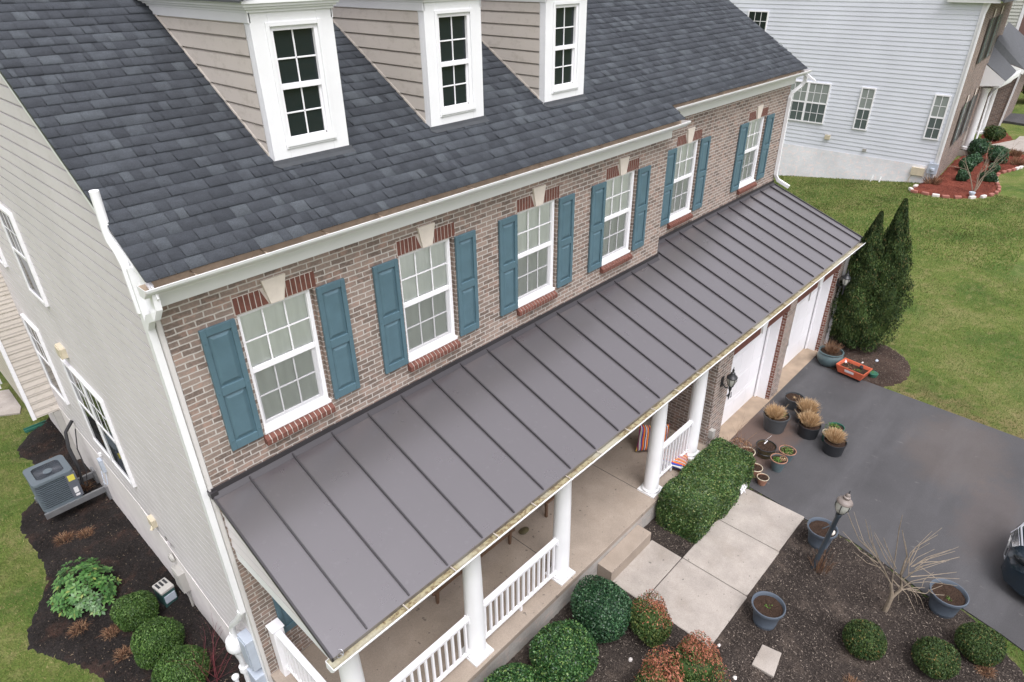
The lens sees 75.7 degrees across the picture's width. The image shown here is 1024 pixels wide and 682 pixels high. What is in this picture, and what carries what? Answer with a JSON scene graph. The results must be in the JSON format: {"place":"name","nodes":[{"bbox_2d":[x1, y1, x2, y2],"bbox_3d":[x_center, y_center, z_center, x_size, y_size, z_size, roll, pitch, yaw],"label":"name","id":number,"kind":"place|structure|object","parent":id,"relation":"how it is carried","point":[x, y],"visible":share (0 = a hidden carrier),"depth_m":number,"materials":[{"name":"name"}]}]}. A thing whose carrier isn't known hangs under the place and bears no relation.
{"place":"outdoors","nodes":[
{"label":"outdoors","id":0,"kind":"place"},
{"bbox_2d":[0,389,20,416],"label":"path","id":1,"kind":"structure","parent":0,"point":[9,404],"depth_m":17.48,"materials":[{"name":"concrete"}]},
{"bbox_2d":[0,387,98,681],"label":"lawn grass","id":2,"kind":"structure","parent":0,"point":[7,493],"depth_m":12.82,"materials":[{"name":"green plant"}]},
{"bbox_2d":[23,420,46,432],"bbox_3d":[-12.014,2.156,16.630,0.140,0.070,0.520,24,38,37],"label":"splash guard","id":3,"kind":"object","parent":2,"relation":"on","point":[31,427],"visible":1,"depth_m":16.58,"materials":[{"name":"green plastic"}]},
{"bbox_2d":[0,91,1023,681],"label":"ground","id":4,"kind":"structure","parent":0,"point":[1012,183],"depth_m":18.67,"materials":[{"name":"green plant"}]},
{"bbox_2d":[17,417,245,681],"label":"mulch bed","id":5,"kind":"object","parent":4,"relation":"on","point":[53,533],"visible":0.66,"depth_m":12.50,"materials":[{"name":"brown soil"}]},
{"bbox_2d":[54,531,74,544],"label":"dead perennial","id":6,"kind":"object","parent":5,"relation":"on","point":[67,536],"visible":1,"depth_m":13.31,"materials":[{"name":"brown plant"}]},
{"bbox_2d":[67,618,91,636],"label":"dead perennial","id":7,"kind":"object","parent":5,"relation":"on","point":[77,627],"visible":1,"depth_m":11.50,"materials":[{"name":"brown plant"}]},
{"bbox_2d":[46,557,121,619],"bbox_3d":[-7.828,4.435,11.965,1.372,0.746,1.096,7,31,14],"label":"rhododendron","id":8,"kind":"object","parent":5,"relation":"on","point":[74,588],"visible":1,"depth_m":11.76,"materials":[{"name":"green plant"}]},
{"bbox_2d":[73,525,96,539],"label":"dead perennial","id":9,"kind":"object","parent":5,"relation":"on","point":[85,532],"visible":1,"depth_m":13.44,"materials":[{"name":"brown plant"}]},
{"bbox_2d":[98,623,120,641],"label":"dead perennial","id":10,"kind":"object","parent":5,"relation":"on","point":[108,630],"visible":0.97,"depth_m":11.42,"materials":[{"name":"brown plant"}]},
{"bbox_2d":[113,644,130,662],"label":"dead perennial","id":11,"kind":"object","parent":5,"relation":"on","point":[122,653],"visible":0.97,"depth_m":11.06,"materials":[{"name":"brown plant"}]},
{"bbox_2d":[110,590,158,631],"bbox_3d":[-6.579,4.718,11.512,0.758,0.728,0.733,24,38,37],"label":"boxwood shrub","id":12,"kind":"object","parent":5,"relation":"on","point":[130,612],"visible":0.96,"depth_m":11.33,"materials":[{"name":"green plant"}]},
{"bbox_2d":[130,616,184,669],"bbox_3d":[-5.858,4.989,10.938,0.833,0.814,0.846,24,38,37],"label":"boxwood shrub","id":13,"kind":"object","parent":5,"relation":"on","point":[157,639],"visible":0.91,"depth_m":10.72,"materials":[{"name":"green plant"}]},
{"bbox_2d":[152,577,177,607],"bbox_3d":[-6.281,4.576,11.952,0.315,0.426,0.250,19,35,30],"label":"utility pedestal","id":14,"kind":"object","parent":5,"relation":"on","point":[165,592],"visible":1,"depth_m":11.85,"materials":[{"name":"paint"}]},
{"bbox_2d":[150,644,212,681],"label":"boxwood shrub","id":15,"kind":"object","parent":5,"relation":"on","point":[174,671],"visible":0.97,"depth_m":10.31,"materials":[{"name":"green plant"}]},
{"bbox_2d":[170,608,232,681],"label":"red twig shrub","id":16,"kind":"object","parent":5,"relation":"on","point":[214,667],"visible":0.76,"depth_m":10.54,"materials":[{"name":"red plant"}]},
{"bbox_2d":[0,0,865,681],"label":"brick house","id":17,"kind":"structure","parent":4,"relation":"on","point":[342,340],"depth_m":9.27,"materials":[{"name":"brown brick"}]},
{"bbox_2d":[0,248,7,267],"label":"window","id":18,"kind":"structure","parent":17,"relation":"in","point":[2,258],"depth_m":12.10,"materials":[{"name":"white plastic"}]},
{"bbox_2d":[0,205,48,306],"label":"window","id":19,"kind":"structure","parent":17,"relation":"in","point":[7,220],"depth_m":10.56,"materials":[{"name":"white plastic"}]},
{"bbox_2d":[20,313,69,404],"bbox_3d":[-9.394,0.371,13.266,1.050,1.720,0.070,24,38,37],"label":"window","id":20,"kind":"structure","parent":17,"relation":"in","point":[35,336],"depth_m":13.19,"materials":[{"name":"white glass"}]},
{"bbox_2d":[22,420,112,519],"bbox_3d":[-9.380,2.742,13.734,0.950,1.661,1.183,24,38,37],"label":"air conditioner","id":21,"kind":"object","parent":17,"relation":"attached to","point":[55,483],"visible":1,"depth_m":13.59,"materials":[{"name":"paint"}]},
{"bbox_2d":[60,358,135,487],"bbox_3d":[-7.297,1.423,11.618,1.980,1.830,0.070,24,38,37],"label":"window","id":22,"kind":"structure","parent":17,"relation":"in","point":[94,411],"depth_m":11.51,"materials":[{"name":"glass"}]},
{"bbox_2d":[237,290,331,434],"bbox_3d":[-2.764,0.244,8.032,0.145,1.640,0.952,24,38,37],"label":"window","id":23,"kind":"structure","parent":17,"relation":"in","point":[280,338],"depth_m":8.06,"materials":[{"name":"white glass"}]},
{"bbox_2d":[398,238,457,362],"bbox_3d":[-1.219,-0.595,9.461,0.145,1.640,0.952,24,38,37],"label":"window","id":24,"kind":"structure","parent":17,"relation":"in","point":[425,273],"depth_m":9.51,"materials":[{"name":"white glass"}]},
{"bbox_2d":[432,528,514,604],"bbox_3d":[-0.812,3.668,11.215,0.600,0.400,1.900,24,38,37],"label":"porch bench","id":25,"kind":"object","parent":17,"relation":"on","point":[439,589],"visible":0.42,"depth_m":11.04,"materials":[{"name":"brown wood"}]},
{"bbox_2d":[517,200,554,307],"bbox_3d":[0.370,-1.459,10.932,0.145,1.640,0.952,24,38,37],"label":"window","id":26,"kind":"structure","parent":17,"relation":"in","point":[535,224],"depth_m":11.01,"materials":[{"name":"grey glass"}]},
{"bbox_2d":[602,170,634,265],"bbox_3d":[1.958,-2.322,12.402,0.145,1.640,0.952,24,38,37],"label":"window","id":27,"kind":"structure","parent":17,"relation":"in","point":[619,191],"depth_m":12.50,"materials":[{"name":"grey glass"}]},
{"bbox_2d":[636,424,669,450],"bbox_3d":[2.956,2.024,13.819,0.720,0.600,0.264,1,14,-14],"label":"striped cushion","id":28,"kind":"object","parent":17,"relation":"on","point":[643,438],"visible":0.47,"depth_m":13.69,"materials":[{"name":"fabric"}]},
{"bbox_2d":[663,449,687,469],"bbox_3d":[3.320,2.407,13.507,0.600,0.198,0.680,16,23,13],"label":"striped cushion","id":29,"kind":"object","parent":17,"relation":"on","point":[678,463],"visible":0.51,"depth_m":13.28,"materials":[{"name":"fabric"}]},
{"bbox_2d":[669,140,697,221],"bbox_3d":[3.716,-3.513,14.440,0.145,1.640,0.952,24,38,37],"label":"window","id":30,"kind":"structure","parent":17,"relation":"in","point":[686,153],"depth_m":14.56,"materials":[{"name":"grey glass"}]},
{"bbox_2d":[721,328,767,424],"bbox_3d":[5.209,0.771,15.140,0.131,2.472,2.581,24,38,37],"label":"garage door","id":31,"kind":"structure","parent":17,"relation":"in","point":[746,363],"depth_m":15.54,"materials":[{"name":"white plastic"}]},
{"bbox_2d":[739,117,763,188],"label":"window","id":32,"kind":"structure","parent":17,"relation":"in","point":[755,126],"depth_m":16.65,"materials":[{"name":"white plastic"}]},
{"bbox_2d":[782,287,818,367],"bbox_3d":[7.371,-0.404,17.140,0.131,2.472,2.581,24,38,37],"label":"garage door","id":33,"kind":"structure","parent":17,"relation":"in","point":[805,308],"depth_m":17.60,"materials":[{"name":"white plastic"}]},
{"bbox_2d":[506,487,1023,681],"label":"mulch bed","id":34,"kind":"object","parent":4,"relation":"on","point":[760,583],"visible":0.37,"depth_m":10.74,"materials":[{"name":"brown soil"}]},
{"bbox_2d":[484,662,544,681],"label":"round holly shrub","id":35,"kind":"object","parent":34,"relation":"on","point":[508,672],"visible":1,"depth_m":9.36,"materials":[{"name":"green plant"}]},
{"bbox_2d":[529,618,598,681],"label":"round holly shrub","id":36,"kind":"object","parent":34,"relation":"on","point":[564,651],"visible":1,"depth_m":9.58,"materials":[{"name":"green plant"}]},
{"bbox_2d":[570,575,633,643],"bbox_3d":[1.416,4.366,10.627,1.067,0.951,1.031,24,38,37],"label":"round holly shrub","id":37,"kind":"object","parent":34,"relation":"on","point":[604,606],"visible":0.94,"depth_m":10.37,"materials":[{"name":"green plant"}]},
{"bbox_2d":[628,589,672,648],"bbox_3d":[2.235,4.421,10.593,0.725,0.934,0.853,2,30,4],"label":"nandina shrub","id":38,"kind":"object","parent":34,"relation":"on","point":[653,621],"visible":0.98,"depth_m":10.40,"materials":[{"name":"green plant"}]},
{"bbox_2d":[633,644,684,681],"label":"nandina shrub","id":39,"kind":"object","parent":34,"relation":"on","point":[652,674],"visible":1,"depth_m":9.46,"materials":[{"name":"brown plant"}]},
{"bbox_2d":[668,630,730,681],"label":"nandina shrub","id":40,"kind":"object","parent":34,"relation":"on","point":[699,665],"visible":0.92,"depth_m":9.73,"materials":[{"name":"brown plant"}]},
{"bbox_2d":[654,437,756,543],"bbox_3d":[3.854,2.883,13.059,1.119,1.015,2.442,24,38,37],"label":"clipped hedge","id":41,"kind":"object","parent":34,"relation":"on","point":[699,494],"visible":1,"depth_m":12.63,"materials":[{"name":"green plant"}]},
{"bbox_2d":[752,644,780,676],"bbox_3d":[3.966,4.974,10.270,0.339,0.055,0.476,18,35,29],"label":"stepping stone","id":42,"kind":"object","parent":34,"relation":"on","point":[766,660],"visible":1,"depth_m":10.23,"materials":[{"name":"stone"}]},
{"bbox_2d":[751,591,785,630],"bbox_3d":[4.166,4.458,10.786,0.530,0.432,0.530,24,38,37],"label":"slate pot","id":43,"kind":"object","parent":34,"relation":"on","point":[769,610],"visible":1,"depth_m":10.70,"materials":[{"name":"blue plastic"}]},
{"bbox_2d":[807,545,835,574],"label":"perennials","id":44,"kind":"object","parent":34,"relation":"on","point":[822,563],"visible":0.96,"depth_m":11.70,"materials":[{"name":"brown plant"}]},
{"bbox_2d":[807,517,838,549],"bbox_3d":[5.727,3.609,12.230,0.530,0.434,0.530,24,38,37],"label":"slate pot","id":45,"kind":"object","parent":34,"relation":"on","point":[817,533],"visible":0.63,"depth_m":12.17,"materials":[{"name":"ceramic"}]},
{"bbox_2d":[811,491,852,568],"bbox_3d":[5.508,3.296,11.393,0.262,1.890,0.277,30,36,34],"label":"lamp post","id":46,"kind":"object","parent":34,"relation":"on","point":[843,504],"visible":0.99,"depth_m":11.18,"materials":[{"name":"metal"}]},
{"bbox_2d":[843,674,863,681],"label":"dead perennial","id":47,"kind":"object","parent":34,"relation":"on","point":[852,679],"visible":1,"depth_m":9.94,"materials":[{"name":"brown plant"}]},
{"bbox_2d":[842,619,887,660],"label":"yew shrub","id":48,"kind":"object","parent":34,"relation":"on","point":[861,637],"visible":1,"depth_m":10.18,"materials":[{"name":"green plant"}]},
{"bbox_2d":[843,513,957,612],"bbox_3d":[6.194,3.555,10.505,1.981,2.359,0.786,-2,30,-3],"label":"bare pruned tree","id":49,"kind":"object","parent":34,"relation":"on","point":[891,597],"visible":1,"depth_m":10.51,"materials":[{"name":"brown plant"}]},
{"bbox_2d":[911,636,960,679],"bbox_3d":[6.453,4.847,10.039,0.664,0.597,0.690,24,38,37],"label":"yew shrub","id":50,"kind":"object","parent":34,"relation":"on","point":[934,657],"visible":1,"depth_m":9.90,"materials":[{"name":"green plant"}]},
{"bbox_2d":[928,578,969,618],"bbox_3d":[7.208,4.324,10.955,0.570,0.432,0.570,24,38,37],"label":"slate pot","id":51,"kind":"object","parent":34,"relation":"on","point":[950,600],"visible":1,"depth_m":10.87,"materials":[{"name":"blue plastic"}]},
{"bbox_2d":[953,622,1007,666],"bbox_3d":[7.279,4.710,10.259,0.699,0.598,0.735,24,38,37],"label":"yew shrub","id":52,"kind":"object","parent":34,"relation":"on","point":[983,644],"visible":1,"depth_m":10.11,"materials":[{"name":"green plant"}]},
{"bbox_2d":[974,665,997,678],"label":"dead perennial","id":53,"kind":"object","parent":34,"relation":"on","point":[985,670],"visible":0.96,"depth_m":10.03,"materials":[{"name":"brown plant"}]},
{"bbox_2d":[815,335,910,386],"bbox_3d":[9.547,0.436,18.119,2.800,0.105,2.590,24,38,37],"label":"mulch bed","id":54,"kind":"object","parent":4,"relation":"on","point":[896,366],"visible":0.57,"depth_m":17.79,"materials":[{"name":"brown wood"}]},
{"bbox_2d":[817,340,843,366],"bbox_3d":[8.558,0.318,17.668,0.650,0.669,0.650,24,38,37],"label":"plant pot","id":55,"kind":"object","parent":54,"relation":"on","point":[831,354],"visible":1,"depth_m":17.55,"materials":[{"name":"teal ceramic"}]},
{"bbox_2d":[836,358,871,381],"bbox_3d":[8.938,0.769,17.245,0.548,0.300,0.742,-22,36,-33],"label":"orange planter","id":56,"kind":"object","parent":54,"relation":"on","point":[859,372],"visible":1,"depth_m":17.17,"materials":[{"name":"plastic"}]},
{"bbox_2d":[827,198,914,352],"bbox_3d":[9.669,-1.658,17.537,2.278,4.363,1.582,1,30,3],"label":"arborvitae","id":57,"kind":"object","parent":54,"relation":"on","point":[868,307],"visible":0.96,"depth_m":17.22,"materials":[{"name":"green plant"}]},
{"bbox_2d":[869,370,878,377],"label":"green pot","id":58,"kind":"object","parent":54,"relation":"on","point":[873,374],"visible":0.88,"depth_m":17.16,"materials":[{"name":"plastic"}]},
{"bbox_2d":[730,0,1023,182],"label":"blue siding house","id":59,"kind":"structure","parent":4,"relation":"on","point":[907,91],"depth_m":29.82,"materials":[{"name":"plastic"}]},
{"bbox_2d":[748,10,768,31],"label":"window","id":60,"kind":"structure","parent":59,"relation":"in","point":[760,18],"depth_m":31.64,"materials":[{"name":"white plastic"}]},
{"bbox_2d":[788,80,831,123],"bbox_3d":[14.108,-11.487,31.630,2.029,1.820,0.070,24,38,37],"label":"window","id":61,"kind":"structure","parent":59,"relation":"in","point":[809,103],"depth_m":31.51,"materials":[{"name":"white plastic"}]},
{"bbox_2d":[852,87,876,130],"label":"window","id":62,"kind":"structure","parent":59,"relation":"in","point":[867,96],"depth_m":30.01,"materials":[{"name":"white plastic"}]},
{"bbox_2d":[922,94,951,140],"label":"window","id":63,"kind":"structure","parent":59,"relation":"in","point":[940,105],"depth_m":28.25,"materials":[{"name":"white plastic"}]},
{"bbox_2d":[953,102,967,142],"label":"window","id":64,"kind":"structure","parent":59,"relation":"in","point":[967,102],"depth_m":30.07,"materials":[{"name":"white glass"}]},
{"bbox_2d":[979,17,994,61],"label":"window","id":65,"kind":"structure","parent":59,"relation":"in","point":[994,17],"depth_m":28.36,"materials":[{"name":"white glass"}]},
{"bbox_2d":[987,14,1001,56],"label":"window","id":66,"kind":"structure","parent":59,"relation":"in","point":[1001,14],"depth_m":29.88,"materials":[{"name":"white glass"}]},
{"bbox_2d":[913,148,1023,198],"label":"mulch bed","id":67,"kind":"object","parent":4,"relation":"on","point":[943,186],"visible":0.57,"depth_m":29.06,"materials":[{"name":"red wood"}]},
{"bbox_2d":[921,174,945,184],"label":"bare shrub","id":68,"kind":"object","parent":67,"relation":"on","point":[933,181],"visible":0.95,"depth_m":29.06,"materials":[{"name":"brown plant"}]},
{"bbox_2d":[955,169,970,180],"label":"dark shrub","id":69,"kind":"object","parent":67,"relation":"on","point":[962,175],"visible":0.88,"depth_m":29.27,"materials":[{"name":"green plant"}]},
{"bbox_2d":[958,157,976,171],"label":"dark shrub","id":70,"kind":"object","parent":67,"relation":"on","point":[971,162],"visible":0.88,"depth_m":30.49,"materials":[{"name":"green plant"}]},
{"bbox_2d":[966,152,982,164],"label":"dark shrub","id":71,"kind":"object","parent":67,"relation":"on","point":[977,156],"visible":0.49,"depth_m":31.36,"materials":[{"name":"green plant"}]},
{"bbox_2d":[966,138,991,156],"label":"dark shrub","id":72,"kind":"object","parent":67,"relation":"on","point":[978,145],"visible":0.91,"depth_m":32.71,"materials":[{"name":"green plant"}]},
{"bbox_2d":[943,139,1019,191],"bbox_3d":[19.443,-7.344,27.481,2.972,2.444,1.315,0,30,1],"label":"bare sapling","id":73,"kind":"object","parent":67,"relation":"on","point":[976,186],"visible":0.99,"depth_m":27.59,"materials":[{"name":"brown plant"}]},
{"bbox_2d":[979,170,998,181],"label":"dark shrub","id":74,"kind":"object","parent":67,"relation":"on","point":[991,177],"visible":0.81,"depth_m":29.16,"materials":[{"name":"green plant"}]},
{"bbox_2d":[988,163,1000,171],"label":"dark shrub","id":75,"kind":"object","parent":67,"relation":"on","point":[998,168],"visible":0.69,"depth_m":30.36,"materials":[{"name":"green plant"}]},
{"bbox_2d":[987,145,1008,163],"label":"dark shrub","id":76,"kind":"object","parent":67,"relation":"on","point":[1000,150],"visible":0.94,"depth_m":31.68,"materials":[{"name":"green plant"}]},
{"bbox_2d":[1009,155,1023,165],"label":"bare shrub","id":77,"kind":"object","parent":67,"relation":"on","point":[1013,161],"visible":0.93,"depth_m":31.54,"materials":[{"name":"brown plant"}]},
{"bbox_2d":[1009,147,1023,156],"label":"bare shrub","id":78,"kind":"object","parent":67,"relation":"on","point":[1016,153],"visible":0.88,"depth_m":32.89,"materials":[{"name":"brown plant"}]},
{"bbox_2d":[981,130,1012,143],"bbox_3d":[27.255,-11.532,37.060,1.920,0.237,5.040,24,38,37],"label":"mulch bed","id":79,"kind":"object","parent":4,"relation":"on","point":[1007,138],"visible":0.3,"depth_m":36.08,"materials":[{"name":"red wood"}]},
{"bbox_2d":[982,125,1005,140],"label":"dark shrub","id":80,"kind":"object","parent":79,"relation":"on","point":[993,132],"visible":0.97,"depth_m":35.57,"materials":[{"name":"green plant"}]},
{"bbox_2d":[977,617,1023,668],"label":"lawn grass","id":81,"kind":"structure","parent":4,"relation":"on","point":[1015,650],"depth_m":10.39,"materials":[{"name":"green plant"}]},
{"bbox_2d":[1005,0,1023,90],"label":"sage siding house","id":82,"kind":"structure","parent":4,"relation":"on","point":[1015,19],"depth_m":43.33,"materials":[{"name":"white plastic"}]},
{"bbox_2d":[519,527,528,534],"bbox_3d":[0.217,3.439,11.950,0.154,0.040,0.220,24,38,37],"label":"flat stone","id":83,"kind":"object","parent":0,"point":[523,530],"visible":1,"depth_m":11.93,"materials":[{"name":"green stone"}]},
{"bbox_2d":[544,495,554,517],"bbox_3d":[0.640,2.938,12.467,0.550,0.390,0.600,24,38,37],"label":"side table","id":84,"kind":"object","parent":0,"point":[547,502],"visible":0.21,"depth_m":12.14,"materials":[{"name":"brown wood"}]},
{"bbox_2d":[613,540,680,600],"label":"path","id":85,"kind":"structure","parent":0,"point":[651,565],"depth_m":11.80,"materials":[{"name":"concrete"}]},
{"bbox_2d":[646,558,746,647],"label":"path","id":86,"kind":"structure","parent":0,"point":[697,598],"depth_m":11.24,"materials":[{"name":"concrete"}]},
{"bbox_2d":[683,520,778,595],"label":"path","id":87,"kind":"structure","parent":0,"point":[734,558],"depth_m":12.04,"materials":[{"name":"concrete"}]},
{"bbox_2d":[719,489,803,551],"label":"path","id":88,"kind":"structure","parent":0,"point":[765,521],"depth_m":12.84,"materials":[{"name":"concrete"}]},
{"bbox_2d":[726,356,1023,651],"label":"driveway","id":89,"kind":"structure","parent":0,"point":[924,469],"depth_m":13.77,"materials":[{"name":"grey asphalt"}]},
{"bbox_2d":[717,416,766,453],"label":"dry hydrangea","id":90,"kind":"object","parent":89,"relation":"on","point":[741,441],"visible":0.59,"depth_m":14.08,"materials":[{"name":"brown plant"}]},
{"bbox_2d":[753,463,762,477],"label":"plant pot","id":91,"kind":"object","parent":89,"relation":"on","point":[758,468],"visible":0.67,"depth_m":13.88,"materials":[{"name":"ceramic"}]},
{"bbox_2d":[757,473,768,485],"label":"plant pot","id":92,"kind":"object","parent":89,"relation":"on","point":[762,479],"visible":1,"depth_m":13.69,"materials":[{"name":"ceramic"}]},
{"bbox_2d":[756,436,776,458],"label":"plant pot","id":93,"kind":"object","parent":89,"relation":"on","point":[766,449],"visible":0.98,"depth_m":14.44,"materials":[{"name":"green ceramic"}]},
{"bbox_2d":[719,347,817,441],"bbox_3d":[6.413,1.353,16.710,0.490,0.134,5.900,24,38,37],"label":"garage threshold","id":94,"kind":"object","parent":89,"relation":"on","point":[750,408],"visible":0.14,"depth_m":16.29,"materials":[{"name":"beige concrete"}]},
{"bbox_2d":[763,402,790,433],"bbox_3d":[6.053,1.730,15.171,0.629,0.758,0.708,24,38,37],"label":"plant pot","id":95,"kind":"object","parent":89,"relation":"on","point":[776,419],"visible":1,"depth_m":15.07,"materials":[{"name":"grey plastic"}]},
{"bbox_2d":[770,453,787,472],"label":"plant pot","id":96,"kind":"object","parent":89,"relation":"on","point":[779,461],"visible":1,"depth_m":14.01,"materials":[{"name":"blue ceramic"}]},
{"bbox_2d":[779,444,796,462],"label":"plant pot","id":97,"kind":"object","parent":89,"relation":"on","point":[788,452],"visible":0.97,"depth_m":14.27,"materials":[{"name":"blue ceramic"}]},
{"bbox_2d":[785,391,804,409],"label":"plant pot","id":98,"kind":"object","parent":89,"relation":"on","point":[790,398],"visible":0.81,"depth_m":16.01,"materials":[{"name":"grey plastic"}]},
{"bbox_2d":[795,395,820,422],"bbox_3d":[6.954,1.609,15.458,0.603,0.664,0.623,-6,30,-10],"label":"plant pot","id":99,"kind":"object","parent":89,"relation":"on","point":[806,404],"visible":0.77,"depth_m":15.41,"materials":[{"name":"black plastic"}]},
{"bbox_2d":[794,409,822,439],"bbox_3d":[6.779,1.845,15.032,0.614,0.683,0.607,-2,30,-2],"label":"plant pot","id":100,"kind":"object","parent":89,"relation":"on","point":[809,426],"visible":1,"depth_m":14.95,"materials":[{"name":"black plastic"}]},
{"bbox_2d":[822,426,846,456],"bbox_3d":[7.106,2.160,14.516,0.580,0.643,0.558,-21,35,-31],"label":"plant pot","id":101,"kind":"object","parent":89,"relation":"on","point":[834,443],"visible":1,"depth_m":14.44,"materials":[{"name":"black plastic"}]},
{"bbox_2d":[825,422,844,429],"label":"plant pot","id":102,"kind":"object","parent":89,"relation":"on","point":[836,425],"visible":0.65,"depth_m":15.03,"materials":[{"name":"green plastic"}]},
{"bbox_2d":[1001,522,1023,595],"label":"parked car","id":103,"kind":"object","parent":89,"relation":"on","point":[1012,567],"visible":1,"depth_m":11.24,"materials":[{"name":"black paint"}]},
{"bbox_2d":[774,175,1023,273],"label":"lawn grass","id":104,"kind":"structure","parent":0,"point":[898,202],"depth_m":26.49,"materials":[{"name":"green plant"}]},
{"bbox_2d":[832,253,1023,435],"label":"lawn grass","id":105,"kind":"structure","parent":0,"point":[976,309],"depth_m":18.83,"materials":[{"name":"green plant"}]},
{"bbox_2d":[991,136,1023,153],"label":"path","id":106,"kind":"structure","parent":0,"point":[1013,143],"depth_m":34.94,"materials":[{"name":"concrete"}]},
{"bbox_2d":[1002,113,1023,125],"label":"driveway","id":107,"kind":"structure","parent":0,"point":[1015,118],"depth_m":40.13,"materials":[{"name":"grey asphalt"}]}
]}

